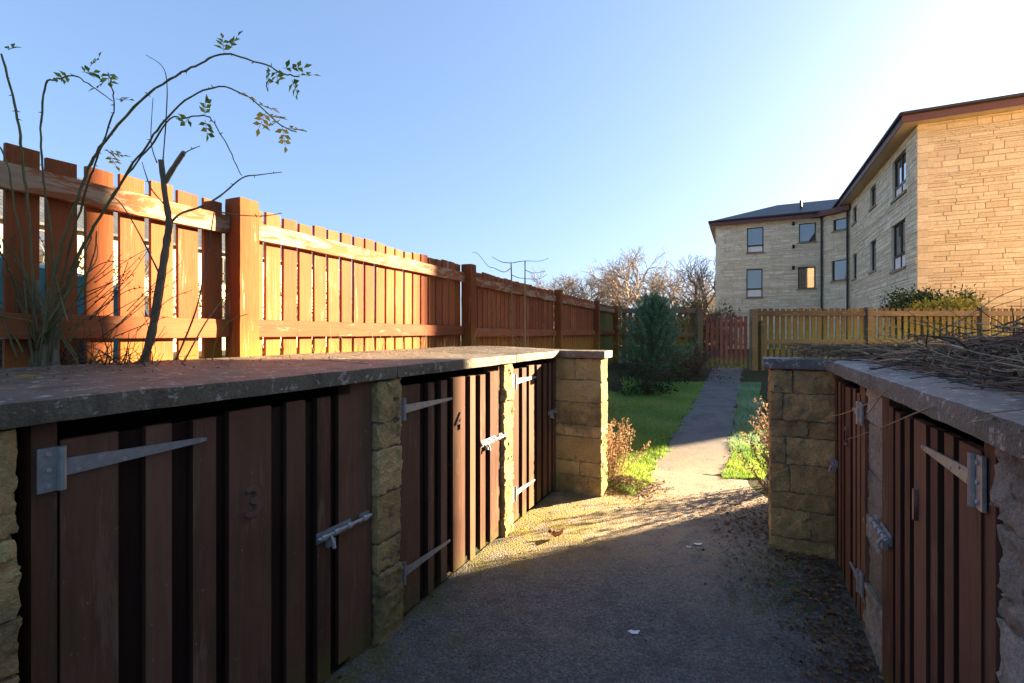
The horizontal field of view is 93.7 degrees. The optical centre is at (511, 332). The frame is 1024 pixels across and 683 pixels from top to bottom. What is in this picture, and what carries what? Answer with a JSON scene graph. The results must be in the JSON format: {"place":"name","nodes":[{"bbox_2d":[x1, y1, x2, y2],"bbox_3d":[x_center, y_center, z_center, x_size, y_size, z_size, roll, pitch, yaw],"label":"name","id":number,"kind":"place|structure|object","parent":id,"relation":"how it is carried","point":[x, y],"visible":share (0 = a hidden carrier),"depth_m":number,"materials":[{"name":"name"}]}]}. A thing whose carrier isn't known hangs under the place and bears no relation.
{"place":"outdoors","nodes":[
{"label":"outdoors","id":0,"kind":"place"},
{"bbox_2d":[113,335,846,681],"bbox_3d":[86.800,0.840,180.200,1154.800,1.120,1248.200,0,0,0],"label":"ground","id":1,"kind":"structure","parent":0,"point":[761,377],"depth_m":9.73,"materials":[{"name":"brown soil"}]},
{"bbox_2d":[0,244,148,368],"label":"parked car","id":2,"kind":"object","parent":1,"relation":"on","point":[80,302],"visible":0.09,"depth_m":3.98,"materials":[{"name":"teal paint"}]},
{"bbox_2d":[0,160,339,351],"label":"terraced house","id":3,"kind":"structure","parent":1,"relation":"on","point":[80,229],"depth_m":23.25,"materials":[{"name":"tile"}]},
{"bbox_2d":[39,231,44,264],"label":"window","id":4,"kind":"structure","parent":3,"relation":"in","point":[41,232],"depth_m":19.71,"materials":[{"name":"white glass"}]},
{"bbox_2d":[144,246,148,276],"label":"window","id":5,"kind":"structure","parent":3,"relation":"in","point":[147,254],"depth_m":23.18,"materials":[{"name":"white glass"}]},
{"bbox_2d":[222,257,224,283],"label":"window","id":6,"kind":"structure","parent":3,"relation":"in","point":[223,258],"depth_m":26.63,"materials":[{"name":"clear glass"}]},
{"bbox_2d":[2,216,339,350],"bbox_3d":[-8.220,-0.887,10.979,3.394,2.787,18.054,0,0,26],"label":"hedge","id":7,"kind":"object","parent":1,"relation":"on","point":[199,306],"visible":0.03,"depth_m":11.48,"materials":[{"name":"green plant"}]},
{"bbox_2d":[0,142,618,367],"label":"picket fence","id":8,"kind":"object","parent":1,"relation":"on","point":[389,293],"visible":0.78,"depth_m":2.61,"materials":[{"name":"brown wood"}]},
{"bbox_2d":[311,322,528,353],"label":"dry stalks","id":9,"kind":"object","parent":1,"relation":"on","point":[406,346],"visible":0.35,"depth_m":3.90,"materials":[{"name":"brown plant"}]},
{"bbox_2d":[475,252,551,346],"bbox_3d":[0.001,-0.217,5.028,0.835,1.256,0.060,0,0,0],"label":"trained shrub","id":10,"kind":"object","parent":1,"relation":"on","point":[525,301],"visible":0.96,"depth_m":5.04,"materials":[{"name":"brown plant"}]},
{"bbox_2d":[530,272,558,290],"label":"bare tree","id":11,"kind":"object","parent":1,"relation":"on","point":[542,282],"visible":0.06,"depth_m":45.01,"materials":[{"name":"brown plant"}]},
{"bbox_2d":[547,270,580,294],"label":"bare tree","id":12,"kind":"object","parent":1,"relation":"on","point":[564,283],"visible":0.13,"depth_m":45.72,"materials":[{"name":"brown plant"}]},
{"bbox_2d":[529,269,617,300],"bbox_3d":[4.463,-2.060,37.028,7.117,6.150,4.957,0,0,27],"label":"bare tree","id":13,"kind":"object","parent":1,"relation":"on","point":[572,284],"visible":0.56,"depth_m":36.66,"materials":[{"name":"brown plant"}]},
{"bbox_2d":[322,469,884,682],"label":"tarmac yard","id":14,"kind":"structure","parent":1,"relation":"on","point":[571,613],"depth_m":2.44,"materials":[{"name":"grey asphalt"}]},
{"bbox_2d":[0,345,611,682],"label":"bin store","id":15,"kind":"structure","parent":14,"relation":"on","point":[314,518],"depth_m":1.74,"materials":[{"name":"wood"},{"name":"stone"},{"name":"sandstone"}]},
{"bbox_2d":[14,374,43,376],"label":"fallen leaf","id":16,"kind":"object","parent":15,"relation":"on","point":[27,375],"visible":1,"depth_m":1.42,"materials":[{"name":"brown plant"}]},
{"bbox_2d":[0,247,193,365],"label":"dry brambles","id":17,"kind":"object","parent":15,"relation":"on","point":[106,354],"visible":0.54,"depth_m":1.93,"materials":[{"name":"brown plant"}]},
{"bbox_2d":[0,31,319,365],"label":"rose bush","id":18,"kind":"object","parent":15,"relation":"on","point":[41,354],"visible":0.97,"depth_m":1.78,"materials":[{"name":"green plant"}]},
{"bbox_2d":[110,55,280,361],"bbox_3d":[-1.291,-0.480,1.957,0.692,1.242,0.194,0,0,15],"label":"sapling","id":19,"kind":"object","parent":15,"relation":"on","point":[165,177],"visible":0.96,"depth_m":2.03,"materials":[{"name":"brown plant"}]},
{"bbox_2d":[35,393,372,682],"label":"door","id":20,"kind":"structure","parent":15,"relation":"in","point":[212,549],"depth_m":1.49,"materials":[{"name":"wood"}]},
{"bbox_2d":[211,314,247,359],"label":"bramble shoot","id":21,"kind":"object","parent":15,"relation":"on","point":[219,334],"visible":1,"depth_m":2.05,"materials":[{"name":"brown plant"}]},
{"bbox_2d":[0,346,502,381],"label":"coping litter","id":22,"kind":"object","parent":15,"relation":"on","point":[230,359],"visible":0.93,"depth_m":2.15,"materials":[{"name":"brown plant"}]},
{"bbox_2d":[399,371,505,614],"bbox_3d":[-0.331,0.817,2.796,0.131,1.125,1.127,0,0,26],"label":"door","id":23,"kind":"structure","parent":15,"relation":"in","point":[426,541],"depth_m":2.67,"materials":[{"name":"wood"}]},
{"bbox_2d":[512,362,557,521],"bbox_3d":[0.171,0.814,3.841,0.129,1.123,0.919,0,0,26],"label":"door","id":24,"kind":"structure","parent":15,"relation":"in","point":[534,407],"depth_m":3.79,"materials":[{"name":"wood"}]},
{"bbox_2d":[548,528,562,536],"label":"fallen leaf","id":25,"kind":"object","parent":14,"relation":"on","point":[554,533],"visible":1,"depth_m":3.27,"materials":[{"name":"brown plant"}]},
{"bbox_2d":[334,393,882,682],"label":"leaf litter","id":26,"kind":"object","parent":14,"relation":"on","point":[838,668],"visible":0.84,"depth_m":2.63,"materials":[{"name":"brown plant"}]},
{"bbox_2d":[605,418,650,483],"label":"dried shrub","id":27,"kind":"object","parent":14,"relation":"on","point":[611,461],"visible":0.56,"depth_m":4.41,"materials":[{"name":"brown plant"}]},
{"bbox_2d":[628,630,639,633],"bbox_3d":[0.566,1.385,2.224,0.059,0.005,0.032,0,0,0],"label":"paper scrap","id":28,"kind":"object","parent":14,"relation":"on","point":[633,631],"visible":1,"depth_m":2.23,"materials":[{"name":"white paper"}]},
{"bbox_2d":[732,404,768,508],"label":"dried shrub","id":29,"kind":"object","parent":14,"relation":"on","point":[764,487],"visible":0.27,"depth_m":3.74,"materials":[{"name":"brown plant"}]},
{"bbox_2d":[709,545,861,641],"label":"weeds","id":30,"kind":"object","parent":14,"relation":"on","point":[813,603],"visible":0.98,"depth_m":2.62,"materials":[{"name":"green plant"}]},
{"bbox_2d":[575,264,640,306],"bbox_3d":[7.483,-2.441,39.260,5.197,6.937,5.802,0,0,39],"label":"bare tree","id":31,"kind":"object","parent":1,"relation":"on","point":[589,292],"visible":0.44,"depth_m":39.26,"materials":[{"name":"brown plant"}]},
{"bbox_2d":[555,399,664,475],"bbox_3d":[0.427,1.158,5.512,2.384,1.030,2.811,0,0,0],"label":"dogwood","id":32,"kind":"object","parent":1,"relation":"on","point":[622,428],"visible":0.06,"depth_m":4.86,"materials":[{"name":"brown plant"}]},
{"bbox_2d":[588,296,639,346],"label":"hedge","id":33,"kind":"object","parent":1,"relation":"on","point":[620,323],"visible":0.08,"depth_m":29.77,"materials":[{"name":"green plant"}]},
{"bbox_2d":[597,274,635,310],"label":"bare tree","id":34,"kind":"object","parent":1,"relation":"on","point":[616,291],"visible":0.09,"depth_m":52.18,"materials":[{"name":"brown plant"}]},
{"bbox_2d":[583,245,690,313],"bbox_3d":[8.787,-2.838,36.528,5.762,7.736,8.102,0,0,-40],"label":"bare tree","id":35,"kind":"object","parent":1,"relation":"on","point":[625,276],"visible":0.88,"depth_m":36.49,"materials":[{"name":"brown plant"}]},
{"bbox_2d":[617,276,667,305],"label":"bare tree","id":36,"kind":"object","parent":1,"relation":"on","point":[634,286],"visible":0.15,"depth_m":59.84,"materials":[{"name":"brown plant"}]},
{"bbox_2d":[607,359,689,396],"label":"shrub","id":37,"kind":"object","parent":1,"relation":"on","point":[649,390],"visible":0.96,"depth_m":8.86,"materials":[{"name":"green plant"}]},
{"bbox_2d":[620,301,680,345],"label":"hedge","id":38,"kind":"object","parent":1,"relation":"on","point":[639,321],"visible":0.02,"depth_m":32.77,"materials":[{"name":"green plant"}]},
{"bbox_2d":[607,376,706,494],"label":"lawn grass","id":39,"kind":"structure","parent":1,"relation":"on","point":[685,394],"depth_m":7.09,"materials":[{"name":"green plant"}]},
{"bbox_2d":[612,291,701,375],"bbox_3d":[3.296,0.010,11.261,1.962,1.984,2.266,0,0,41],"label":"conifer bush","id":40,"kind":"object","parent":1,"relation":"on","point":[652,318],"visible":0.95,"depth_m":11.02,"materials":[{"name":"green plant"}]},
{"bbox_2d":[621,308,702,369],"bbox_3d":[3.825,0.206,12.270,2.068,1.686,0.146,0,0,0],"label":"picket fence","id":41,"kind":"object","parent":1,"relation":"on","point":[692,334],"visible":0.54,"depth_m":12.30,"materials":[{"name":"brown wood"}]},
{"bbox_2d":[638,260,692,306],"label":"bare tree","id":42,"kind":"object","parent":1,"relation":"on","point":[671,290],"visible":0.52,"depth_m":50.38,"materials":[{"name":"brown plant"}]},
{"bbox_2d":[662,253,715,315],"bbox_3d":[12.775,-2.303,34.329,6.532,6.643,4.739,0,0,0],"label":"bare tree","id":43,"kind":"object","parent":1,"relation":"on","point":[700,281],"visible":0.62,"depth_m":33.71,"materials":[{"name":"brown plant"}]},
{"bbox_2d":[636,348,750,382],"bbox_3d":[3.967,0.723,10.614,2.481,0.911,1.800,0,0,0],"label":"shrub","id":44,"kind":"object","parent":1,"relation":"on","point":[691,370],"visible":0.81,"depth_m":10.60,"materials":[{"name":"green plant"}]},
{"bbox_2d":[672,276,715,339],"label":"bare tree","id":45,"kind":"object","parent":1,"relation":"on","point":[710,296],"visible":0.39,"depth_m":44.84,"materials":[{"name":"brown plant"}]},
{"bbox_2d":[668,341,724,375],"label":"shrub","id":46,"kind":"object","parent":1,"relation":"on","point":[698,359],"visible":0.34,"depth_m":11.25,"materials":[{"name":"green plant"}]},
{"bbox_2d":[655,365,743,474],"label":"footpath","id":47,"kind":"structure","parent":1,"relation":"on","point":[699,445],"depth_m":6.35,"materials":[{"name":"concrete"}]},
{"bbox_2d":[704,316,747,367],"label":"gate","id":48,"kind":"structure","parent":47,"relation":"on","point":[726,324],"depth_m":12.28,"materials":[{"name":"red wood"}]},
{"bbox_2d":[670,293,748,349],"bbox_3d":[10.851,-0.332,26.958,5.342,3.952,3.361,0,0,0],"label":"hedge","id":49,"kind":"object","parent":1,"relation":"on","point":[693,304],"visible":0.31,"depth_m":26.68,"materials":[{"name":"green plant"}]},
{"bbox_2d":[703,292,715,328],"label":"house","id":50,"kind":"structure","parent":1,"relation":"on","point":[714,304],"depth_m":61.12,"materials":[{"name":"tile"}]},
{"bbox_2d":[721,381,768,478],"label":"verge grass","id":51,"kind":"structure","parent":1,"relation":"on","point":[748,390],"depth_m":6.12,"materials":[{"name":"green plant"}]},
{"bbox_2d":[742,397,768,458],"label":"dried shrub","id":52,"kind":"object","parent":1,"relation":"on","point":[753,424],"visible":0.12,"depth_m":4.44,"materials":[{"name":"brown plant"}]},
{"bbox_2d":[708,92,1023,349],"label":"apartment block","id":53,"kind":"structure","parent":1,"relation":"on","point":[933,197],"depth_m":16.69,"materials":[{"name":"stone"}]},
{"bbox_2d":[745,269,763,298],"bbox_3d":[14.428,-2.913,28.566,1.009,1.784,0.200,0,0,26],"label":"window","id":54,"kind":"structure","parent":53,"relation":"in","point":[754,276],"depth_m":28.62,"materials":[{"name":"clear glass"}]},
{"bbox_2d":[746,227,764,253],"bbox_3d":[14.464,-5.487,28.549,1.035,1.587,0.200,0,0,26],"label":"window","id":55,"kind":"structure","parent":53,"relation":"in","point":[754,235],"depth_m":28.60,"materials":[{"name":"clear glass"}]},
{"bbox_2d":[796,267,816,289],"bbox_3d":[16.825,-3.107,27.411,1.015,1.317,0.200,0,0,26],"label":"window","id":56,"kind":"structure","parent":53,"relation":"in","point":[806,275],"depth_m":27.46,"materials":[{"name":"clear glass"}]},
{"bbox_2d":[797,222,817,243],"bbox_3d":[16.858,-5.689,27.395,0.990,1.181,0.200,0,0,26],"label":"window","id":57,"kind":"structure","parent":53,"relation":"in","point":[807,231],"depth_m":27.43,"materials":[{"name":"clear glass"}]},
{"bbox_2d":[830,259,848,282],"bbox_3d":[17.839,-3.380,26.103,0.200,1.232,1.025,0,0,-19],"label":"window","id":58,"kind":"structure","parent":53,"relation":"in","point":[839,266],"depth_m":26.20,"materials":[{"name":"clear glass"}]},
{"bbox_2d":[831,218,848,232],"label":"window","id":59,"kind":"structure","parent":53,"relation":"in","point":[839,224],"depth_m":26.14,"materials":[{"name":"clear glass"}]},
{"bbox_2d":[851,207,856,226],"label":"window","id":60,"kind":"structure","parent":53,"relation":"in","point":[855,210],"depth_m":24.66,"materials":[{"name":"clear glass"}]},
{"bbox_2d":[851,255,856,281],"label":"window","id":61,"kind":"structure","parent":53,"relation":"in","point":[855,256],"depth_m":24.77,"materials":[{"name":"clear glass"}]},
{"bbox_2d":[868,186,875,211],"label":"window","id":62,"kind":"structure","parent":53,"relation":"in","point":[874,189],"depth_m":21.18,"materials":[{"name":"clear glass"}]},
{"bbox_2d":[868,241,876,274],"bbox_3d":[15.813,-3.318,20.951,0.200,1.400,1.232,0,0,26],"label":"window","id":63,"kind":"structure","parent":53,"relation":"in","point":[874,269],"depth_m":21.18,"materials":[{"name":"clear glass"}]},
{"bbox_2d":[889,219,906,273],"bbox_3d":[14.172,-3.156,17.546,0.200,1.809,1.911,0,0,26],"label":"window","id":64,"kind":"structure","parent":53,"relation":"in","point":[899,230],"depth_m":17.77,"materials":[{"name":"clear glass"}]},
{"bbox_2d":[890,152,906,204],"bbox_3d":[14.131,-5.673,17.459,0.200,1.553,1.833,0,0,26],"label":"window","id":65,"kind":"structure","parent":53,"relation":"in","point":[900,165],"depth_m":17.63,"materials":[{"name":"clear glass"}]},
{"bbox_2d":[749,307,1023,370],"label":"picket fence","id":66,"kind":"object","parent":1,"relation":"on","point":[759,341],"visible":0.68,"depth_m":12.30,"materials":[{"name":"wood"}]},
{"bbox_2d":[763,357,1023,682],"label":"bin store","id":67,"kind":"structure","parent":1,"relation":"on","point":[913,526],"depth_m":1.61,"materials":[{"name":"stone"}]},
{"bbox_2d":[828,380,863,619],"bbox_3d":[1.840,0.829,2.610,0.128,1.093,0.863,0,0,26],"label":"door","id":68,"kind":"structure","parent":67,"relation":"in","point":[846,463],"depth_m":2.54,"materials":[{"name":"wood"}]},
{"bbox_2d":[827,396,883,417],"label":"dry stem","id":69,"kind":"object","parent":67,"relation":"on","point":[859,407],"visible":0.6,"depth_m":1.94,"materials":[{"name":"brown plant"}]},
{"bbox_2d":[768,301,1023,431],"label":"dead vine","id":70,"kind":"object","parent":67,"relation":"on","point":[949,351],"visible":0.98,"depth_m":1.87,"materials":[{"name":"brown plant"}]},
{"bbox_2d":[881,346,1021,387],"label":"dead leaves","id":71,"kind":"object","parent":70,"relation":"on","point":[1009,374],"visible":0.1,"depth_m":1.79,"materials":[{"name":"brown plant"}]},
{"bbox_2d":[890,298,1022,351],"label":"dry stem","id":72,"kind":"object","parent":70,"relation":"on","point":[961,320],"visible":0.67,"depth_m":2.43,"materials":[{"name":"brown plant"}]},
{"bbox_2d":[900,287,1023,344],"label":"dry stem","id":73,"kind":"object","parent":70,"relation":"on","point":[964,317],"visible":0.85,"depth_m":2.37,"materials":[{"name":"brown plant"}]},
{"bbox_2d":[858,371,935,427],"bbox_3d":[1.462,0.271,1.829,0.180,0.276,0.442,0,0,28],"label":"dry stem","id":74,"kind":"object","parent":67,"relation":"on","point":[886,390],"visible":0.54,"depth_m":1.75,"materials":[{"name":"brown plant"}]},
{"bbox_2d":[869,405,986,682],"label":"door","id":75,"kind":"structure","parent":67,"relation":"in","point":[933,540],"depth_m":1.41,"materials":[{"name":"wood"}]},
{"bbox_2d":[847,392,1023,439],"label":"dry stem","id":76,"kind":"object","parent":67,"relation":"on","point":[1012,393],"visible":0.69,"depth_m":1.32,"materials":[{"name":"brown plant"}]},
{"bbox_2d":[965,418,992,423],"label":"dry stem","id":77,"kind":"object","parent":67,"relation":"on","point":[980,420],"visible":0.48,"depth_m":0.97,"materials":[{"name":"plant"}]},
{"bbox_2d":[879,284,990,338],"bbox_3d":[12.732,-0.271,14.639,3.305,2.478,2.219,0,0,0],"label":"garden shrub","id":78,"kind":"object","parent":1,"relation":"on","point":[919,295],"visible":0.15,"depth_m":14.47,"materials":[{"name":"green plant"}]},
{"bbox_2d":[0,0,1023,325],"label":"sky","id":79,"kind":"structure","parent":0,"point":[573,134],"materials":[{"name":"blue"}]},
{"bbox_2d":[895,294,994,346],"bbox_3d":[12.169,-0.076,13.608,2.191,2.088,2.285,0,0,35],"label":"garden shrub","id":80,"kind":"object","parent":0,"point":[958,302],"visible":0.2,"depth_m":13.39,"materials":[{"name":"green plant"}]}
]}

